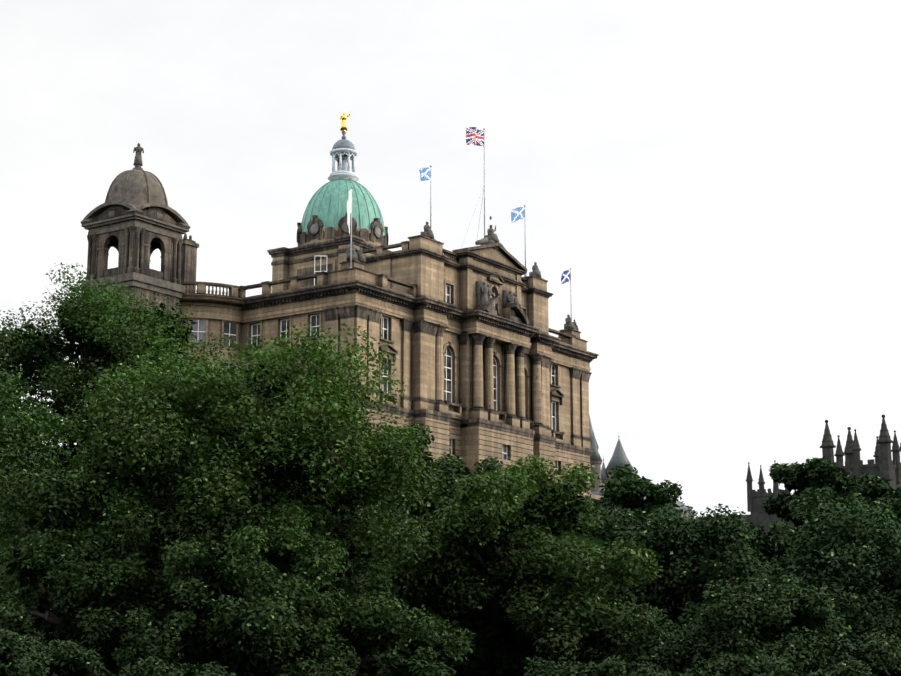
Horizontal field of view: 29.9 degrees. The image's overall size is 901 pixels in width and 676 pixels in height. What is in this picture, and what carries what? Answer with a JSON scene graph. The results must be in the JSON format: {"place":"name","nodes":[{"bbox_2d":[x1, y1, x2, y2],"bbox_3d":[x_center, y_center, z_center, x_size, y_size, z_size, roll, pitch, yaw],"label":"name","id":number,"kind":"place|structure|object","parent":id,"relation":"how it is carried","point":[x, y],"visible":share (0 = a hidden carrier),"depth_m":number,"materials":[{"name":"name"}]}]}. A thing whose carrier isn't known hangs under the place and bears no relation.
{"place":"outdoors","nodes":[
{"label":"outdoors","id":0,"kind":"place"},
{"bbox_2d":[86,208,182,454],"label":"tower","id":1,"kind":"structure","parent":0,"point":[135,252],"depth_m":157.37,"materials":[{"name":"brown stone"}]},
{"bbox_2d":[80,201,190,297],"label":"cornice","id":2,"kind":"structure","parent":1,"relation":"attached to","point":[135,216],"depth_m":157.29,"materials":[{"name":"brown stone"}]},
{"bbox_2d":[104,167,167,220],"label":"dome","id":3,"kind":"structure","parent":1,"relation":"on","point":[136,186],"depth_m":158.25,"materials":[{"name":"grey stone"}]},
{"bbox_2d":[133,143,143,167],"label":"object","id":4,"kind":"structure","parent":0,"point":[138,149],"depth_m":161.09,"materials":[{"name":"stone"}]},
{"bbox_2d":[190,227,590,473],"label":"bank","id":5,"kind":"structure","parent":0,"point":[420,359],"depth_m":168.46,"materials":[{"name":"beige stone"}]},
{"bbox_2d":[179,284,244,467],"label":"bay","id":6,"kind":"object","parent":5,"relation":"on","point":[216,312],"visible":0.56,"depth_m":162.60,"materials":[{"name":"stone"}]},
{"bbox_2d":[180,234,198,292],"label":"chimney","id":7,"kind":"object","parent":6,"relation":"on","point":[189,246],"visible":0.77,"depth_m":165.75,"materials":[{"name":"brown stone"}]},
{"bbox_2d":[181,281,241,299],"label":"balustrade","id":8,"kind":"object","parent":6,"relation":"on","point":[209,283],"depth_m":162.84,"materials":[{"name":"stone"}]},
{"bbox_2d":[314,255,326,284],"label":"window frame","id":9,"kind":"object","parent":5,"relation":"on","point":[320,266],"visible":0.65,"depth_m":162.97,"materials":[{"name":"white paint"}]},
{"bbox_2d":[301,179,384,235],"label":"dome","id":10,"kind":"structure","parent":5,"relation":"on","point":[327,204],"depth_m":185.03,"materials":[{"name":"green metal"}]},
{"bbox_2d":[297,213,388,245],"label":"bank dormers","id":11,"kind":"object","parent":10,"relation":"attached to","point":[364,233],"visible":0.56,"depth_m":183.75,"materials":[{"name":"brown stone"}]},
{"bbox_2d":[297,222,380,235],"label":"round windows","id":12,"kind":"structure","parent":11,"relation":"in","point":[313,228],"depth_m":183.70,"materials":[{"name":"grey glass"}]},
{"bbox_2d":[328,173,358,180],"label":"lantern base","id":13,"kind":"object","parent":5,"relation":"on","point":[343,176],"visible":0.44,"depth_m":187.99,"materials":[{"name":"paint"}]},
{"bbox_2d":[330,148,357,175],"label":"lantern colonnade","id":14,"kind":"object","parent":13,"relation":"on","point":[342,157],"visible":0.9,"depth_m":188.66,"materials":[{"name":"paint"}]},
{"bbox_2d":[332,132,354,149],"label":"lantern roof","id":15,"kind":"structure","parent":14,"relation":"on","point":[343,142],"depth_m":188.92,"materials":[{"name":"grey metal"}]},
{"bbox_2d":[340,111,350,131],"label":"gold fame statue","id":16,"kind":"object","parent":14,"relation":"on","point":[343,128],"visible":1,"depth_m":190.20,"materials":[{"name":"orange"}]},
{"bbox_2d":[347,186,352,267],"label":"flagpole","id":17,"kind":"object","parent":5,"relation":"on","point":[349,206],"visible":1,"depth_m":158.91,"materials":[{"name":"white metal"}]},
{"bbox_2d":[342,242,365,262],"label":"statue group","id":18,"kind":"object","parent":5,"relation":"on","point":[359,256],"visible":0.77,"depth_m":159.92,"materials":[{"name":"stone"}]},
{"bbox_2d":[192,284,557,469],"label":"windows","id":19,"kind":"structure","parent":5,"relation":"in","point":[383,328],"depth_m":167.76,"materials":[{"name":"grey glass"}]},
{"bbox_2d":[240,234,598,455],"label":"cornices","id":20,"kind":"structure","parent":5,"relation":"attached to","point":[478,313],"depth_m":169.47,"materials":[{"name":"brown stone"}]},
{"bbox_2d":[245,408,603,499],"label":"building base","id":21,"kind":"object","parent":5,"relation":"on","point":[472,445],"visible":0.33,"depth_m":167.58,"materials":[{"name":"stone"}]},
{"bbox_2d":[419,165,431,229],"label":"flag","id":22,"kind":"object","parent":5,"relation":"on","point":[425,173],"visible":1,"depth_m":168.72,"materials":[{"name":"blue fabric"}]},
{"bbox_2d":[420,222,435,239],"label":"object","id":23,"kind":"object","parent":5,"relation":"on","point":[427,232],"visible":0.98,"depth_m":166.83,"materials":[{"name":"stone"}]},
{"bbox_2d":[461,186,483,246],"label":"guy wires","id":24,"kind":"object","parent":5,"relation":"on","point":[473,213],"visible":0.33,"depth_m":178.26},
{"bbox_2d":[466,127,484,235],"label":"flag","id":25,"kind":"object","parent":5,"relation":"on","point":[475,136],"visible":0.96,"depth_m":178.73,"materials":[{"name":"multicoloured fabric"}]},
{"bbox_2d":[476,281,496,314],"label":"statue pavilion","id":26,"kind":"structure","parent":5,"relation":"on","point":[484,293],"depth_m":171.70,"materials":[{"name":"stone"}]},
{"bbox_2d":[475,216,504,249],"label":"pediment statue","id":27,"kind":"object","parent":5,"relation":"on","point":[491,237],"visible":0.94,"depth_m":175.41,"materials":[{"name":"stone"}]},
{"bbox_2d":[503,290,521,322],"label":"statue pavilion","id":28,"kind":"structure","parent":5,"relation":"on","point":[509,297],"depth_m":175.63,"materials":[{"name":"stone"}]},
{"bbox_2d":[511,205,526,276],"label":"flag","id":29,"kind":"object","parent":5,"relation":"on","point":[518,213],"visible":0.98,"depth_m":182.58,"materials":[{"name":"blue fabric"}]},
{"bbox_2d":[529,262,542,278],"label":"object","id":30,"kind":"object","parent":5,"relation":"on","point":[536,271],"visible":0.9,"depth_m":183.09,"materials":[{"name":"stone"}]},
{"bbox_2d":[560,268,571,322],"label":"flag","id":31,"kind":"object","parent":5,"relation":"on","point":[566,276],"visible":0.98,"depth_m":191.12,"materials":[{"name":"blue fabric"}]},
{"bbox_2d":[559,314,578,330],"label":"statue group","id":32,"kind":"object","parent":5,"relation":"on","point":[568,325],"visible":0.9,"depth_m":190.85,"materials":[{"name":"stone"}]},
{"bbox_2d":[0,446,900,675],"bbox_3d":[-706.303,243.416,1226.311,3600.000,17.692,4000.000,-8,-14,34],"label":"terrain","id":33,"kind":"structure","parent":0,"point":[595,541],"depth_m":71.00,"materials":[{"name":"green plant"}]},
{"bbox_2d":[0,628,104,675],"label":"shrub","id":34,"kind":"object","parent":33,"relation":"on","point":[23,655],"visible":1,"depth_m":35.28,"materials":[{"name":"green plant"}]},
{"bbox_2d":[0,365,139,537],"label":"tree","id":35,"kind":"object","parent":33,"relation":"on","point":[22,426],"visible":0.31,"depth_m":68.22,"materials":[{"name":"green plant"}]},
{"bbox_2d":[0,509,204,670],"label":"tree","id":36,"kind":"object","parent":33,"relation":"on","point":[75,589],"visible":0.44,"depth_m":46.87,"materials":[{"name":"green plant"}]},
{"bbox_2d":[48,646,170,675],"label":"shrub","id":37,"kind":"object","parent":33,"relation":"on","point":[122,656],"visible":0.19,"depth_m":43.81,"materials":[{"name":"green plant"}]},
{"bbox_2d":[0,262,239,477],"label":"tree","id":38,"kind":"object","parent":33,"relation":"on","point":[89,323],"visible":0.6,"depth_m":76.51,"materials":[{"name":"green plant"}]},
{"bbox_2d":[117,654,215,675],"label":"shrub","id":39,"kind":"object","parent":33,"relation":"on","point":[151,667],"visible":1,"depth_m":37.00,"materials":[{"name":"green plant"}]},
{"bbox_2d":[171,661,236,675],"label":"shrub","id":40,"kind":"object","parent":33,"relation":"on","point":[213,668],"visible":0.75,"depth_m":40.67,"materials":[{"name":"green plant"}]},
{"bbox_2d":[73,495,348,675],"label":"tree","id":41,"kind":"object","parent":33,"relation":"on","point":[247,607],"visible":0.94,"depth_m":44.33,"materials":[{"name":"green plant"}]},
{"bbox_2d":[0,322,450,624],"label":"tree","id":42,"kind":"object","parent":33,"relation":"on","point":[312,448],"visible":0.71,"depth_m":48.70,"materials":[{"name":"green plant"}]},
{"bbox_2d":[192,563,476,675],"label":"tree","id":43,"kind":"object","parent":33,"relation":"on","point":[327,649],"visible":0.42,"depth_m":47.66,"materials":[{"name":"green plant"}]},
{"bbox_2d":[332,556,413,675],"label":"shrub wood","id":44,"kind":"object","parent":33,"relation":"on","point":[377,666],"visible":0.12,"depth_m":56.36,"materials":[{"name":"green plant"}]},
{"bbox_2d":[373,642,449,675],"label":"shrub wood","id":45,"kind":"object","parent":33,"relation":"on","point":[422,663],"visible":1,"depth_m":44.83,"materials":[{"name":"green plant"}]},
{"bbox_2d":[324,423,504,565],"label":"tree","id":46,"kind":"object","parent":33,"relation":"on","point":[451,468],"visible":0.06,"depth_m":88.78,"materials":[{"name":"green plant"}]},
{"bbox_2d":[415,604,576,675],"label":"tree","id":47,"kind":"object","parent":33,"relation":"on","point":[482,645],"visible":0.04,"depth_m":63.03,"materials":[{"name":"green plant"}]},
{"bbox_2d":[358,454,672,675],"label":"tree","id":48,"kind":"object","parent":33,"relation":"on","point":[513,603],"visible":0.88,"depth_m":59.37,"materials":[{"name":"green plant"}]},
{"bbox_2d":[523,655,670,675],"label":"shrub wood","id":49,"kind":"object","parent":33,"relation":"on","point":[608,666],"visible":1,"depth_m":42.69,"materials":[{"name":"green plant"}]},
{"bbox_2d":[556,464,682,540],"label":"tree","id":50,"kind":"object","parent":33,"relation":"on","point":[624,489],"visible":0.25,"depth_m":127.08,"materials":[{"name":"green plant"}]},
{"bbox_2d":[567,603,695,675],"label":"tree","id":51,"kind":"object","parent":33,"relation":"on","point":[649,651],"visible":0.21,"depth_m":67.22,"materials":[{"name":"green plant"}]},
{"bbox_2d":[590,447,693,520],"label":"building wall","id":52,"kind":"structure","parent":33,"relation":"on","point":[597,465],"depth_m":209.18,"materials":[{"name":"stone"}]},
{"bbox_2d":[589,415,692,513],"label":"roofs","id":53,"kind":"structure","parent":52,"relation":"on","point":[619,457],"depth_m":223.40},
{"bbox_2d":[589,501,771,668],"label":"tree","id":54,"kind":"object","parent":33,"relation":"on","point":[692,560],"visible":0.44,"depth_m":72.97,"materials":[{"name":"green plant"}]},
{"bbox_2d":[656,650,792,675],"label":"shrub wood","id":55,"kind":"object","parent":33,"relation":"on","point":[731,665],"visible":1,"depth_m":45.46,"materials":[{"name":"green plant"}]},
{"bbox_2d":[697,518,797,569],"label":"tree","id":56,"kind":"object","parent":33,"relation":"on","point":[771,543],"visible":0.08,"depth_m":146.31,"materials":[{"name":"green plant"}]},
{"bbox_2d":[652,573,900,675],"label":"tree","id":57,"kind":"object","parent":33,"relation":"on","point":[780,619],"visible":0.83,"depth_m":57.80,"materials":[{"name":"green plant"}]},
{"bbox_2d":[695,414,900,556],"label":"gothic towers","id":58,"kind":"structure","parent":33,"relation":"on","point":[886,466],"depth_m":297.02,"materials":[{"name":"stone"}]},
{"bbox_2d":[708,483,900,675],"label":"tree","id":59,"kind":"object","parent":33,"relation":"on","point":[837,547],"visible":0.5,"depth_m":81.63,"materials":[{"name":"green plant"}]},
{"bbox_2d":[762,456,861,538],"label":"tree","id":60,"kind":"object","parent":33,"relation":"on","point":[827,475],"visible":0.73,"depth_m":167.52,"materials":[{"name":"green plant"}]},
{"bbox_2d":[808,657,879,675],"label":"shrub wood","id":61,"kind":"object","parent":33,"relation":"on","point":[848,668],"visible":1,"depth_m":43.61,"materials":[{"name":"green plant"}]},
{"bbox_2d":[845,473,900,587],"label":"tree","id":62,"kind":"object","parent":33,"relation":"on","point":[879,489],"visible":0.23,"depth_m":160.05,"materials":[{"name":"green plant"}]},
{"bbox_2d":[0,0,900,517],"label":"sky","id":63,"kind":"structure","parent":0,"point":[717,183],"materials":[{"name":"white"}]}
]}

